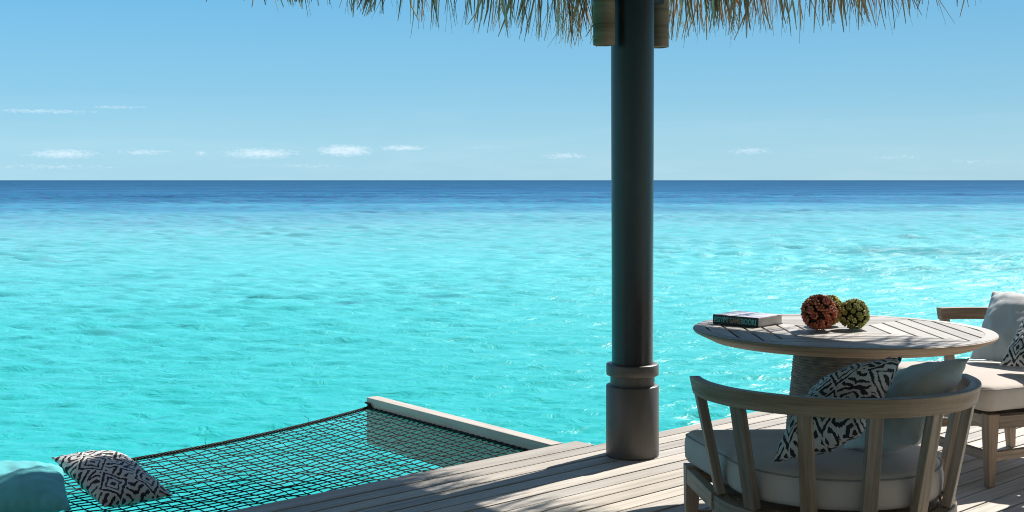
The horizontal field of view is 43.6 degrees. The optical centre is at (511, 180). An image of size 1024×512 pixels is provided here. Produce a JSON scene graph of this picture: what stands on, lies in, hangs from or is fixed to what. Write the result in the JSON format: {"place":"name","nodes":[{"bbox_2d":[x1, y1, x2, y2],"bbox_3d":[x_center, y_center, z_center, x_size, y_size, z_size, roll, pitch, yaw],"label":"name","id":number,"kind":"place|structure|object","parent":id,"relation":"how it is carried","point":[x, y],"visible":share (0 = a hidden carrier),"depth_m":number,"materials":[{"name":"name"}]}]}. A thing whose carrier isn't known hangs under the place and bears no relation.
{"place":"outdoors","nodes":[
{"label":"outdoors","id":0,"kind":"place"},
{"bbox_2d":[0,180,1023,511],"bbox_3d":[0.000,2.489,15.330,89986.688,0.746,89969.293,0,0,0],"label":"sea","id":1,"kind":"structure","parent":0,"point":[138,318],"depth_m":28.25,"materials":[{"name":"liquid"}]},
{"bbox_2d":[227,411,1023,511],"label":"deck","id":2,"kind":"structure","parent":1,"relation":"on","point":[576,476],"depth_m":5.78,"materials":[{"name":"grey wood"}]},
{"bbox_2d":[64,402,528,511],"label":"hammock net","id":3,"kind":"object","parent":2,"relation":"attached to","point":[264,435],"visible":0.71,"depth_m":6.77,"materials":[{"name":"black fabric"}]},
{"bbox_2d":[0,460,70,511],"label":"pillow","id":4,"kind":"object","parent":3,"relation":"on","point":[31,486],"visible":1,"depth_m":5.60,"materials":[{"name":"teal fabric"}]},
{"bbox_2d":[51,450,172,506],"bbox_3d":[-1.860,1.379,5.950,0.360,0.204,0.570,0,0,-44],"label":"pillow","id":5,"kind":"object","parent":3,"relation":"on","point":[106,478],"visible":1,"depth_m":5.84,"materials":[{"name":"fabric"}]},
{"bbox_2d":[367,396,562,466],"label":"timber beam","id":6,"kind":"structure","parent":2,"relation":"attached to","point":[505,435],"depth_m":7.45,"materials":[{"name":"white wood"}]},
{"bbox_2d":[606,0,658,459],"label":"post","id":7,"kind":"object","parent":2,"relation":"on","point":[632,405],"visible":1,"depth_m":6.33,"materials":[{"name":"grey paint"}]},
{"bbox_2d":[206,0,975,48],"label":"thatched roof","id":8,"kind":"structure","parent":7,"relation":"attached to","point":[603,17],"depth_m":7.61,"materials":[{"name":"plant"}]},
{"bbox_2d":[683,374,981,511],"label":"armchair","id":9,"kind":"object","parent":2,"relation":"on","point":[738,469],"visible":0.88,"depth_m":4.10,"materials":[{"name":"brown wood"}]},
{"bbox_2d":[771,355,903,462],"bbox_3d":[1.073,0.747,4.200,0.287,0.319,0.440,0,0,35],"label":"pillow","id":10,"kind":"object","parent":9,"relation":"on","point":[871,379],"visible":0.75,"depth_m":4.14,"materials":[{"name":"fabric"}]},
{"bbox_2d":[843,358,968,450],"bbox_3d":[1.325,0.755,4.330,0.318,0.326,0.444,0,0,-27],"label":"pillow","id":11,"kind":"object","parent":9,"relation":"on","point":[931,378],"visible":0.48,"depth_m":4.22,"materials":[{"name":"grey fabric"}]},
{"bbox_2d":[693,314,998,428],"bbox_3d":[1.392,1.003,5.405,1.244,0.749,1.244,0,0,0],"label":"round table","id":12,"kind":"object","parent":2,"relation":"on","point":[818,354],"visible":0.23,"depth_m":5.20,"materials":[{"name":"grey wood"}]},
{"bbox_2d":[713,311,782,327],"bbox_3d":[1.032,0.608,5.605,0.229,0.041,0.202,0,0,43],"label":"book","id":13,"kind":"object","parent":12,"relation":"on","point":[747,319],"visible":1,"depth_m":5.55,"materials":[{"name":"paper"}]},
{"bbox_2d":[800,294,837,329],"bbox_3d":[1.286,0.553,5.360,0.157,0.154,0.158,0,0,44],"label":"seed pod ball","id":14,"kind":"object","parent":12,"relation":"on","point":[819,311],"visible":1,"depth_m":5.32,"materials":[{"name":"red plant"}]},
{"bbox_2d":[827,295,842,324],"bbox_3d":[1.372,0.561,5.535,0.136,0.137,0.138,0,0,8],"label":"seed pod ball","id":15,"kind":"object","parent":12,"relation":"on","point":[837,300],"visible":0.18,"depth_m":5.50,"materials":[{"name":"green plant"}]},
{"bbox_2d":[838,298,869,329],"bbox_3d":[1.442,0.563,5.394,0.134,0.133,0.133,0,0,31],"label":"seed pod ball","id":16,"kind":"object","parent":12,"relation":"on","point":[853,313],"visible":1,"depth_m":5.36,"materials":[{"name":"green plant"}]},
{"bbox_2d":[897,307,1023,487],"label":"armchair","id":17,"kind":"object","parent":2,"relation":"on","point":[999,405],"visible":0.52,"depth_m":5.82,"materials":[{"name":"brown wood"}]},
{"bbox_2d":[970,291,1023,361],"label":"pillow","id":18,"kind":"object","parent":17,"relation":"on","point":[1004,317],"visible":0.8,"depth_m":6.41,"materials":[{"name":"grey fabric"}]},
{"bbox_2d":[1000,319,1023,366],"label":"pillow","id":19,"kind":"object","parent":17,"relation":"on","point":[1014,356],"visible":1,"depth_m":6.06,"materials":[{"name":"fabric"}]},
{"bbox_2d":[0,0,1023,179],"label":"sky","id":20,"kind":"structure","parent":0,"point":[90,89],"materials":[{"name":"blue"}]}
]}

